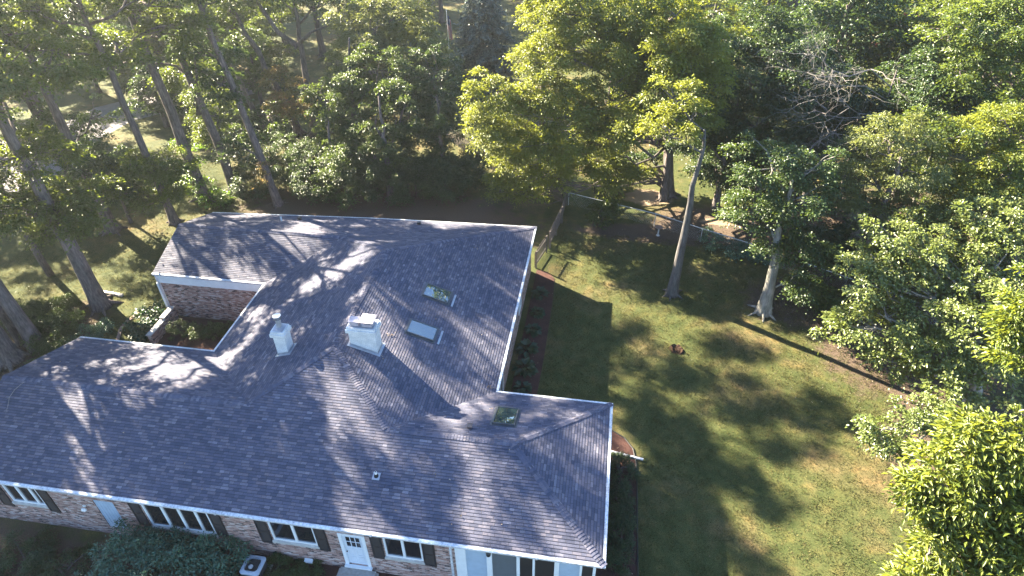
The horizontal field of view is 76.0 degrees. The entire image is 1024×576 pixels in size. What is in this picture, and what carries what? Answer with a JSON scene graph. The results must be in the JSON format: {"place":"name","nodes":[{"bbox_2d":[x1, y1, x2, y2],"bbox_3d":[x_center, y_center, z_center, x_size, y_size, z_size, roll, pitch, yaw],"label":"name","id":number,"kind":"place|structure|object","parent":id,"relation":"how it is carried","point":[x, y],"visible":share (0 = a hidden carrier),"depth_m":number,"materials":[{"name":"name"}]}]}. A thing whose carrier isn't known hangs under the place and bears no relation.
{"place":"outdoors","nodes":[
{"label":"outdoors","id":0,"kind":"place"},
{"bbox_2d":[0,76,252,213],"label":"road","id":1,"kind":"structure","parent":0,"point":[105,109],"depth_m":73.54,"materials":[{"name":"grey asphalt"}]},
{"bbox_2d":[0,0,1023,575],"bbox_3d":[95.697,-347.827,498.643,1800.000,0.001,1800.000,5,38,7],"label":"ground","id":2,"kind":"structure","parent":0,"point":[474,208],"depth_m":43.27,"materials":[{"name":"green plant"}]},
{"bbox_2d":[0,305,24,346],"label":"oak tree","id":3,"kind":"object","parent":2,"relation":"on","point":[6,321],"visible":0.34,"depth_m":42.74,"materials":[{"name":"brown plant"}]},
{"bbox_2d":[0,326,32,371],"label":"oak tree","id":4,"kind":"object","parent":2,"relation":"on","point":[12,354],"visible":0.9,"depth_m":41.69,"materials":[{"name":"brown plant"}]},
{"bbox_2d":[0,40,49,355],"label":"oak tree","id":5,"kind":"object","parent":2,"relation":"on","point":[26,328],"visible":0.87,"depth_m":40.53,"materials":[{"name":"plant"}]},
{"bbox_2d":[0,291,83,332],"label":"garden shrub","id":6,"kind":"object","parent":2,"relation":"on","point":[67,301],"visible":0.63,"depth_m":45.61,"materials":[{"name":"green plant"}]},
{"bbox_2d":[0,95,85,276],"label":"oak tree","id":7,"kind":"object","parent":2,"relation":"on","point":[44,265],"visible":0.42,"depth_m":42.18,"materials":[{"name":"green plant"}]},
{"bbox_2d":[0,525,98,575],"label":"ground shrub","id":8,"kind":"object","parent":2,"relation":"on","point":[36,560],"visible":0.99,"depth_m":31.10,"materials":[{"name":"green plant"}]},
{"bbox_2d":[17,306,87,358],"bbox_3d":[-30.800,2.617,43.761,4.399,1.831,5.163,-7,38,-8],"label":"garden shrub","id":9,"kind":"object","parent":2,"relation":"on","point":[58,327],"visible":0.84,"depth_m":43.40,"materials":[{"name":"green plant"}]},
{"bbox_2d":[0,0,131,236],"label":"oak tree","id":10,"kind":"object","parent":2,"relation":"on","point":[60,122],"visible":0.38,"depth_m":48.81,"materials":[{"name":"green plant"}]},
{"bbox_2d":[0,3,136,316],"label":"oak tree","id":11,"kind":"object","parent":2,"relation":"on","point":[45,205],"visible":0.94,"depth_m":40.63,"materials":[{"name":"green plant"}]},
{"bbox_2d":[0,1,138,188],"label":"oak tree","id":12,"kind":"object","parent":2,"relation":"on","point":[88,118],"visible":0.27,"depth_m":57.13,"materials":[{"name":"green plant"}]},
{"bbox_2d":[66,317,114,343],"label":"garden shrub","id":13,"kind":"object","parent":2,"relation":"on","point":[92,329],"visible":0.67,"depth_m":44.02,"materials":[{"name":"green plant"}]},
{"bbox_2d":[65,144,154,223],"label":"young tree","id":14,"kind":"object","parent":2,"relation":"on","point":[131,193],"visible":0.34,"depth_m":52.62,"materials":[{"name":"green plant"}]},
{"bbox_2d":[0,0,224,225],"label":"oak tree","id":15,"kind":"object","parent":2,"relation":"on","point":[145,163],"visible":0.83,"depth_m":47.86,"materials":[{"name":"green plant"}]},
{"bbox_2d":[83,22,155,108],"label":"leafy tree","id":16,"kind":"object","parent":2,"relation":"on","point":[122,75],"visible":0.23,"depth_m":71.14,"materials":[{"name":"green plant"}]},
{"bbox_2d":[88,3,172,94],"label":"leafy tree","id":17,"kind":"object","parent":2,"relation":"on","point":[128,23],"visible":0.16,"depth_m":73.66,"materials":[{"name":"green plant"}]},
{"bbox_2d":[71,517,208,575],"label":"rhododendron","id":18,"kind":"object","parent":2,"relation":"on","point":[157,548],"visible":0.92,"depth_m":30.09,"materials":[{"name":"green plant"}]},
{"bbox_2d":[50,0,241,194],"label":"oak tree","id":19,"kind":"object","parent":2,"relation":"on","point":[207,125],"visible":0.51,"depth_m":56.15,"materials":[{"name":"green plant"}]},
{"bbox_2d":[119,298,174,342],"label":"garden shrub","id":20,"kind":"object","parent":2,"relation":"on","point":[144,323],"visible":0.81,"depth_m":44.07,"materials":[{"name":"green plant"}]},
{"bbox_2d":[61,0,235,210],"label":"oak tree","id":21,"kind":"object","parent":2,"relation":"on","point":[203,193],"visible":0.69,"depth_m":50.51,"materials":[{"name":"green plant"}]},
{"bbox_2d":[126,64,179,127],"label":"leafy tree","id":22,"kind":"object","parent":2,"relation":"on","point":[148,93],"visible":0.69,"depth_m":68.54,"materials":[{"name":"green plant"}]},
{"bbox_2d":[145,306,178,343],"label":"garden wall","id":23,"kind":"structure","parent":2,"relation":"on","point":[156,333],"depth_m":44.03,"materials":[{"name":"brown brick"}]},
{"bbox_2d":[157,316,232,349],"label":"mulch","id":24,"kind":"object","parent":2,"relation":"on","point":[179,340],"visible":0.24,"depth_m":43.83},
{"bbox_2d":[164,318,188,340],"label":"boxwood","id":25,"kind":"object","parent":24,"relation":"on","point":[177,329],"visible":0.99,"depth_m":43.83,"materials":[{"name":"green plant"}]},
{"bbox_2d":[186,321,207,340],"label":"boxwood","id":26,"kind":"object","parent":24,"relation":"on","point":[193,327],"visible":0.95,"depth_m":43.62,"materials":[{"name":"green plant"}]},
{"bbox_2d":[203,321,228,340],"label":"boxwood","id":27,"kind":"object","parent":24,"relation":"on","point":[217,326],"visible":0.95,"depth_m":43.51,"materials":[{"name":"green plant"}]},
{"bbox_2d":[158,530,254,575],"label":"rhododendron","id":28,"kind":"object","parent":2,"relation":"on","point":[215,563],"visible":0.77,"depth_m":30.14,"materials":[{"name":"green plant"}]},
{"bbox_2d":[158,0,288,209],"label":"oak tree","id":29,"kind":"object","parent":2,"relation":"on","point":[232,93],"visible":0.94,"depth_m":52.08,"materials":[{"name":"green plant"}]},
{"bbox_2d":[176,0,302,148],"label":"oak tree","id":30,"kind":"object","parent":2,"relation":"on","point":[255,119],"visible":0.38,"depth_m":66.38,"materials":[{"name":"green plant"}]},
{"bbox_2d":[190,0,307,135],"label":"oak tree","id":31,"kind":"object","parent":2,"relation":"on","point":[235,12],"visible":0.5,"depth_m":64.03,"materials":[{"name":"grey plant"}]},
{"bbox_2d":[218,25,292,104],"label":"leafy tree","id":32,"kind":"object","parent":2,"relation":"on","point":[253,76],"visible":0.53,"depth_m":72.30,"materials":[{"name":"green plant"}]},
{"bbox_2d":[227,151,290,201],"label":"hedge shrub","id":33,"kind":"object","parent":2,"relation":"on","point":[240,173],"visible":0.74,"depth_m":57.93,"materials":[{"name":"green plant"}]},
{"bbox_2d":[233,10,299,89],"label":"leafy tree","id":34,"kind":"object","parent":2,"relation":"on","point":[269,31],"visible":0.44,"depth_m":75.38,"materials":[{"name":"green plant"}]},
{"bbox_2d":[256,64,317,137],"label":"maple tree","id":35,"kind":"object","parent":2,"relation":"on","point":[281,105],"visible":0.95,"depth_m":64.64,"materials":[{"name":"green plant"}]},
{"bbox_2d":[253,129,321,189],"bbox_3d":[-20.430,-11.678,59.984,6.977,4.384,7.285,5,38,7],"label":"hedge shrub","id":36,"kind":"object","parent":2,"relation":"on","point":[282,140],"visible":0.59,"depth_m":59.29,"materials":[{"name":"green plant"}]},
{"bbox_2d":[261,0,326,58],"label":"woodland tree","id":37,"kind":"object","parent":2,"relation":"on","point":[321,45],"visible":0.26,"depth_m":86.91,"materials":[{"name":"grey plant"}]},
{"bbox_2d":[211,549,400,575],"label":"mulch","id":38,"kind":"object","parent":2,"relation":"on","point":[331,570],"visible":0.17,"depth_m":30.96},
{"bbox_2d":[263,551,326,575],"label":"ground shrub","id":39,"kind":"object","parent":38,"relation":"on","point":[301,571],"visible":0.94,"depth_m":30.68,"materials":[{"name":"green plant"}]},
{"bbox_3d":[-11.934,13.414,30.720,1.100,0.080,1.100,5,38,7],"label":"concrete pad","id":40,"kind":"object","parent":38,"relation":"on","visible":0},
{"bbox_2d":[240,555,268,575],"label":"air conditioner","id":41,"kind":"object","parent":40,"relation":"on","point":[256,565],"visible":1,"depth_m":30.23,"materials":[{"name":"grey metal"}]},
{"bbox_2d":[241,0,372,139],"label":"oak tree","id":42,"kind":"object","parent":2,"relation":"on","point":[299,44],"visible":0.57,"depth_m":62.89,"materials":[{"name":"grey plant"}]},
{"bbox_2d":[277,145,359,207],"bbox_3d":[-17.626,-10.337,58.274,7.362,4.287,6.258,25,44,29],"label":"hedge shrub","id":43,"kind":"object","parent":2,"relation":"on","point":[297,182],"visible":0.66,"depth_m":57.31,"materials":[{"name":"green plant"}]},
{"bbox_2d":[0,212,643,575],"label":"house","id":44,"kind":"structure","parent":2,"relation":"on","point":[300,393],"depth_m":31.95,"materials":[{"name":"grey"}]},
{"bbox_2d":[2,485,48,508],"bbox_3d":[-23.453,9.960,31.548,1.950,1.636,0.160,5,38,7],"label":"window","id":45,"kind":"structure","parent":44,"relation":"in","point":[21,496],"depth_m":31.72,"materials":[{"name":"clear glass"}]},
{"bbox_2d":[93,500,127,527],"bbox_3d":[-19.178,10.826,31.417,1.032,2.226,0.062,5,38,7],"label":"utility door","id":46,"kind":"structure","parent":44,"relation":"in","point":[108,510],"depth_m":31.29,"materials":[{"name":"white metal"}]},
{"bbox_2d":[141,505,218,537],"bbox_3d":[-15.550,10.816,30.662,3.440,2.056,0.160,5,38,7],"label":"window","id":47,"kind":"structure","parent":44,"relation":"in","point":[163,517],"depth_m":30.78,"materials":[{"name":"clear glass"}]},
{"bbox_2d":[267,522,319,548],"bbox_3d":[-9.968,11.184,29.853,2.300,1.756,0.160,5,38,7],"label":"window","id":48,"kind":"structure","parent":44,"relation":"in","point":[281,533],"depth_m":30.04,"materials":[{"name":"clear glass"}]},
{"bbox_2d":[342,535,367,564],"bbox_3d":[-7.152,11.962,29.931,0.934,2.397,0.126,5,38,7],"label":"door","id":49,"kind":"structure","parent":44,"relation":"in","point":[353,545],"depth_m":29.96,"materials":[{"name":"paint"}]},
{"bbox_2d":[382,538,424,564],"bbox_3d":[-4.840,11.651,29.210,1.880,1.806,0.160,5,38,7],"label":"window","id":50,"kind":"structure","parent":44,"relation":"in","point":[396,550],"depth_m":29.39,"materials":[{"name":"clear glass"}]},
{"bbox_2d":[296,75,366,193],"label":"maple tree","id":51,"kind":"object","parent":2,"relation":"on","point":[311,91],"visible":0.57,"depth_m":58.50,"materials":[{"name":"green plant"}]},
{"bbox_2d":[302,147,385,211],"bbox_3d":[-14.466,-10.097,57.959,7.404,4.262,7.142,29,46,33],"label":"hedge shrub","id":52,"kind":"object","parent":2,"relation":"on","point":[329,173],"visible":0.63,"depth_m":56.47,"materials":[{"name":"green plant"}]},
{"bbox_2d":[337,566,378,575],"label":"stoop","id":53,"kind":"object","parent":2,"relation":"on","point":[344,571],"depth_m":30.48,"materials":[{"name":"concrete"}]},
{"bbox_2d":[306,0,416,76],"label":"woodland tree","id":54,"kind":"object","parent":2,"relation":"on","point":[394,20],"visible":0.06,"depth_m":80.69,"materials":[{"name":"green plant"}]},
{"bbox_2d":[308,42,449,204],"bbox_3d":[-12.291,-15.176,58.593,11.800,11.714,12.462,-16,40,-19],"label":"maple tree","id":55,"kind":"object","parent":2,"relation":"on","point":[384,129],"visible":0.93,"depth_m":56.82,"materials":[{"name":"green plant"}]},
{"bbox_2d":[344,142,424,208],"bbox_3d":[-11.281,-10.046,57.565,7.857,4.600,6.760,5,38,7],"label":"hedge shrub","id":56,"kind":"object","parent":2,"relation":"on","point":[368,194],"visible":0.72,"depth_m":56.76,"materials":[{"name":"green plant"}]},
{"bbox_2d":[317,0,455,152],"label":"locust tree","id":57,"kind":"object","parent":2,"relation":"on","point":[394,34],"visible":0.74,"depth_m":60.58,"materials":[{"name":"green plant"}]},
{"bbox_2d":[380,140,452,206],"bbox_3d":[-8.599,-10.379,57.713,6.638,4.942,5.983,-11,39,-13],"label":"hedge shrub","id":58,"kind":"object","parent":2,"relation":"on","point":[423,185],"visible":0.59,"depth_m":56.97,"materials":[{"name":"green plant"}]},
{"bbox_2d":[382,43,479,190],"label":"maple tree","id":59,"kind":"object","parent":2,"relation":"on","point":[443,141],"visible":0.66,"depth_m":57.77,"materials":[{"name":"green plant"}]},
{"bbox_2d":[416,150,483,205],"bbox_3d":[-5.719,-9.880,57.850,6.636,4.007,7.089,5,38,7],"label":"hedge shrub","id":60,"kind":"object","parent":2,"relation":"on","point":[462,165],"visible":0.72,"depth_m":57.20,"materials":[{"name":"green plant"}]},
{"bbox_2d":[448,142,493,190],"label":"hedge shrub","id":61,"kind":"object","parent":2,"relation":"on","point":[478,158],"visible":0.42,"depth_m":59.71,"materials":[{"name":"green plant"}]},
{"bbox_2d":[442,0,524,103],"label":"spruce tree","id":62,"kind":"object","parent":2,"relation":"on","point":[487,49],"visible":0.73,"depth_m":73.95,"materials":[{"name":"green plant"}]},
{"bbox_2d":[511,270,553,394],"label":"mulch","id":63,"kind":"object","parent":2,"relation":"on","point":[545,279],"visible":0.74,"depth_m":44.46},
{"bbox_2d":[511,357,537,378],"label":"hosta","id":64,"kind":"object","parent":63,"relation":"on","point":[531,369],"visible":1,"depth_m":41.01,"materials":[{"name":"green plant"}]},
{"bbox_2d":[514,338,538,357],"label":"hosta","id":65,"kind":"object","parent":63,"relation":"on","point":[533,348],"visible":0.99,"depth_m":42.49,"materials":[{"name":"green plant"}]},
{"bbox_2d":[548,206,562,248],"bbox_3d":[3.542,-4.914,53.069,0.165,1.650,3.984,10,39,14],"label":"picket fence","id":66,"kind":"object","parent":2,"relation":"on","point":[555,226],"visible":1,"depth_m":53.06,"materials":[{"name":"grey wood"}]},
{"bbox_2d":[584,195,625,229],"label":"garden shrub","id":67,"kind":"object","parent":2,"relation":"on","point":[608,213],"visible":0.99,"depth_m":54.31,"materials":[{"name":"green plant"}]},
{"bbox_2d":[455,0,755,207],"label":"oak tree","id":68,"kind":"object","parent":2,"relation":"on","point":[629,36],"visible":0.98,"depth_m":49.00,"materials":[{"name":"green plant"}]},
{"bbox_2d":[595,431,636,575],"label":"mulch","id":69,"kind":"object","parent":2,"relation":"on","point":[619,443],"visible":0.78,"depth_m":33.70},
{"bbox_2d":[606,538,635,575],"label":"bed shrub","id":70,"kind":"object","parent":69,"relation":"on","point":[614,557],"visible":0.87,"depth_m":30.60,"materials":[{"name":"green plant"}]},
{"bbox_2d":[609,477,635,509],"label":"bed shrub","id":71,"kind":"object","parent":69,"relation":"on","point":[621,491],"visible":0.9,"depth_m":33.23,"materials":[{"name":"green plant"}]},
{"bbox_2d":[607,516,639,552],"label":"bed shrub","id":72,"kind":"object","parent":69,"relation":"on","point":[611,526],"visible":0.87,"depth_m":31.62,"materials":[{"name":"green plant"}]},
{"bbox_2d":[608,500,638,531],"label":"bed shrub","id":73,"kind":"object","parent":69,"relation":"on","point":[620,513],"visible":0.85,"depth_m":32.24,"materials":[{"name":"green plant"}]},
{"bbox_2d":[612,430,638,575],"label":"bed edging","id":74,"kind":"object","parent":69,"relation":"on","point":[636,501],"visible":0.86,"depth_m":33.53,"materials":[{"name":"black plastic"}]},
{"bbox_2d":[610,450,642,483],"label":"bed shrub","id":75,"kind":"object","parent":69,"relation":"on","point":[617,458],"visible":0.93,"depth_m":34.70,"materials":[{"name":"green plant"}]},
{"bbox_2d":[632,73,713,300],"bbox_3d":[9.833,-6.074,43.033,5.291,15.760,3.957,23,44,28],"label":"maple tree","id":76,"kind":"object","parent":2,"relation":"on","point":[668,111],"visible":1,"depth_m":39.71,"materials":[{"name":"green plant"}]},
{"bbox_2d":[625,36,743,202],"bbox_3d":[14.201,-14.554,55.020,9.678,14.514,5.615,24,44,28],"label":"maple tree","id":77,"kind":"object","parent":2,"relation":"on","point":[663,193],"visible":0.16,"depth_m":57.12,"materials":[{"name":"green plant"}]},
{"bbox_2d":[656,52,759,208],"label":"shade tree","id":78,"kind":"object","parent":2,"relation":"on","point":[718,178],"visible":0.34,"depth_m":54.15,"materials":[{"name":"green plant"}]},
{"bbox_2d":[697,225,726,252],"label":"garden shrub","id":79,"kind":"object","parent":2,"relation":"on","point":[710,243],"visible":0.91,"depth_m":52.02,"materials":[{"name":"green plant"}]},
{"bbox_2d":[670,0,772,100],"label":"woodland tree","id":80,"kind":"object","parent":2,"relation":"on","point":[729,8],"visible":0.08,"depth_m":66.23,"materials":[{"name":"green plant"}]},
{"bbox_2d":[717,237,751,262],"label":"garden shrub","id":81,"kind":"object","parent":2,"relation":"on","point":[741,246],"visible":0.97,"depth_m":50.68,"materials":[{"name":"green plant"}]},
{"bbox_2d":[691,0,804,206],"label":"shade tree","id":82,"kind":"object","parent":2,"relation":"on","point":[748,48],"visible":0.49,"depth_m":50.61,"materials":[{"name":"green plant"}]},
{"bbox_2d":[568,193,940,322],"bbox_3d":[17.014,-3.124,50.801,28.768,1.270,1.009,22,43,27],"label":"chain link fence","id":83,"kind":"object","parent":2,"relation":"on","point":[710,236],"visible":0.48,"depth_m":52.22,"materials":[{"name":"grey metal"}]},
{"bbox_2d":[723,0,806,90],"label":"woodland tree","id":84,"kind":"object","parent":2,"relation":"on","point":[768,2],"visible":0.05,"depth_m":72.54,"materials":[{"name":"green plant"}]},
{"bbox_2d":[705,129,851,321],"bbox_3d":[17.251,-3.732,43.071,7.084,11.899,9.241,-16,40,-18],"label":"linden tree","id":85,"kind":"object","parent":2,"relation":"on","point":[795,179],"visible":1,"depth_m":41.54,"materials":[{"name":"green plant"}]},
{"bbox_2d":[735,12,872,208],"bbox_3d":[22.001,-12.196,50.801,7.867,15.792,13.162,-23,43,-26],"label":"shade tree","id":86,"kind":"object","parent":2,"relation":"on","point":[795,136],"visible":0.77,"depth_m":48.52,"materials":[{"name":"green plant"}]},
{"bbox_2d":[789,221,851,279],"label":"garden shrub","id":87,"kind":"object","parent":2,"relation":"on","point":[814,229],"visible":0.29,"depth_m":49.05,"materials":[{"name":"green plant"}]},
{"bbox_2d":[805,277,842,315],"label":"garden shrub","id":88,"kind":"object","parent":2,"relation":"on","point":[824,302],"visible":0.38,"depth_m":45.19,"materials":[{"name":"green plant"}]},
{"bbox_2d":[739,21,915,222],"bbox_3d":[21.726,-10.701,48.251,11.526,16.558,10.632,5,38,7],"label":"dead tree","id":89,"kind":"object","parent":2,"relation":"on","point":[838,85],"visible":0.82,"depth_m":46.15,"materials":[{"name":"grey wood"}]},
{"bbox_2d":[751,0,937,138],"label":"woodland tree","id":90,"kind":"object","parent":2,"relation":"on","point":[847,12],"visible":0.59,"depth_m":58.33,"materials":[{"name":"green plant"}]},
{"bbox_2d":[788,57,909,180],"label":"shade tree","id":91,"kind":"object","parent":2,"relation":"on","point":[855,101],"visible":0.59,"depth_m":49.50,"materials":[{"name":"green plant"}]},
{"bbox_2d":[784,0,924,120],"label":"woodland tree","id":92,"kind":"object","parent":2,"relation":"on","point":[873,81],"visible":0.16,"depth_m":64.99,"materials":[{"name":"green plant"}]},
{"bbox_2d":[813,219,898,281],"bbox_3d":[25.627,-2.963,48.771,6.050,3.403,5.925,5,38,7],"label":"garden shrub","id":93,"kind":"object","parent":2,"relation":"on","point":[835,224],"visible":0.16,"depth_m":48.80,"materials":[{"name":"green plant"}]},
{"bbox_2d":[840,187,882,290],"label":"dead tree","id":94,"kind":"object","parent":2,"relation":"on","point":[851,265],"visible":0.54,"depth_m":43.20,"materials":[{"name":"plant"}]},
{"bbox_2d":[815,192,923,269],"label":"shade tree","id":95,"kind":"object","parent":2,"relation":"on","point":[836,239],"visible":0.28,"depth_m":47.11,"materials":[{"name":"green plant"}]},
{"bbox_2d":[822,110,957,304],"bbox_3d":[23.600,-4.631,42.605,7.619,13.758,6.631,25,44,29],"label":"ash tree","id":96,"kind":"object","parent":2,"relation":"on","point":[892,171],"visible":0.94,"depth_m":40.41,"materials":[{"name":"green plant"}]},
{"bbox_2d":[844,392,978,466],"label":"oak tree","id":97,"kind":"object","parent":2,"relation":"on","point":[916,417],"visible":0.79,"depth_m":33.74,"materials":[{"name":"green plant"}]},
{"bbox_2d":[806,185,1023,417],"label":"oak tree","id":98,"kind":"object","parent":2,"relation":"on","point":[949,248],"visible":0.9,"depth_m":36.87,"materials":[{"name":"green plant"}]},
{"bbox_2d":[859,40,998,200],"bbox_3d":[30.168,-11.115,49.972,8.796,14.947,10.120,5,38,7],"label":"shade tree","id":99,"kind":"object","parent":2,"relation":"on","point":[924,73],"visible":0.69,"depth_m":46.61,"materials":[{"name":"green plant"}]},
{"bbox_2d":[877,102,987,225],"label":"ash tree","id":100,"kind":"object","parent":2,"relation":"on","point":[944,123],"visible":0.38,"depth_m":41.35,"materials":[{"name":"green plant"}]},
{"bbox_2d":[856,0,1014,138],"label":"woodland tree","id":101,"kind":"object","parent":2,"relation":"on","point":[918,40],"visible":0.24,"depth_m":60.24,"materials":[{"name":"green plant"}]},
{"bbox_2d":[872,402,1023,575],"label":"hickory tree","id":102,"kind":"object","parent":2,"relation":"on","point":[980,535],"visible":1,"depth_m":21.92,"materials":[{"name":"green plant"}]},
{"bbox_2d":[905,0,1023,131],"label":"oak tree","id":103,"kind":"object","parent":2,"relation":"on","point":[973,29],"visible":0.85,"depth_m":44.30,"materials":[{"name":"green plant"}]},
{"bbox_2d":[909,5,1023,192],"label":"woodland tree","id":104,"kind":"object","parent":2,"relation":"on","point":[1002,83],"visible":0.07,"depth_m":51.74,"materials":[{"name":"green plant"}]},
{"bbox_2d":[932,100,1023,232],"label":"oak tree","id":105,"kind":"object","parent":2,"relation":"on","point":[1007,158],"visible":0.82,"depth_m":40.15,"materials":[{"name":"green plant"}]},
{"bbox_2d":[971,258,1023,379],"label":"hickory tree","id":106,"kind":"object","parent":2,"relation":"on","point":[1007,316],"visible":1,"depth_m":25.38,"materials":[{"name":"green plant"}]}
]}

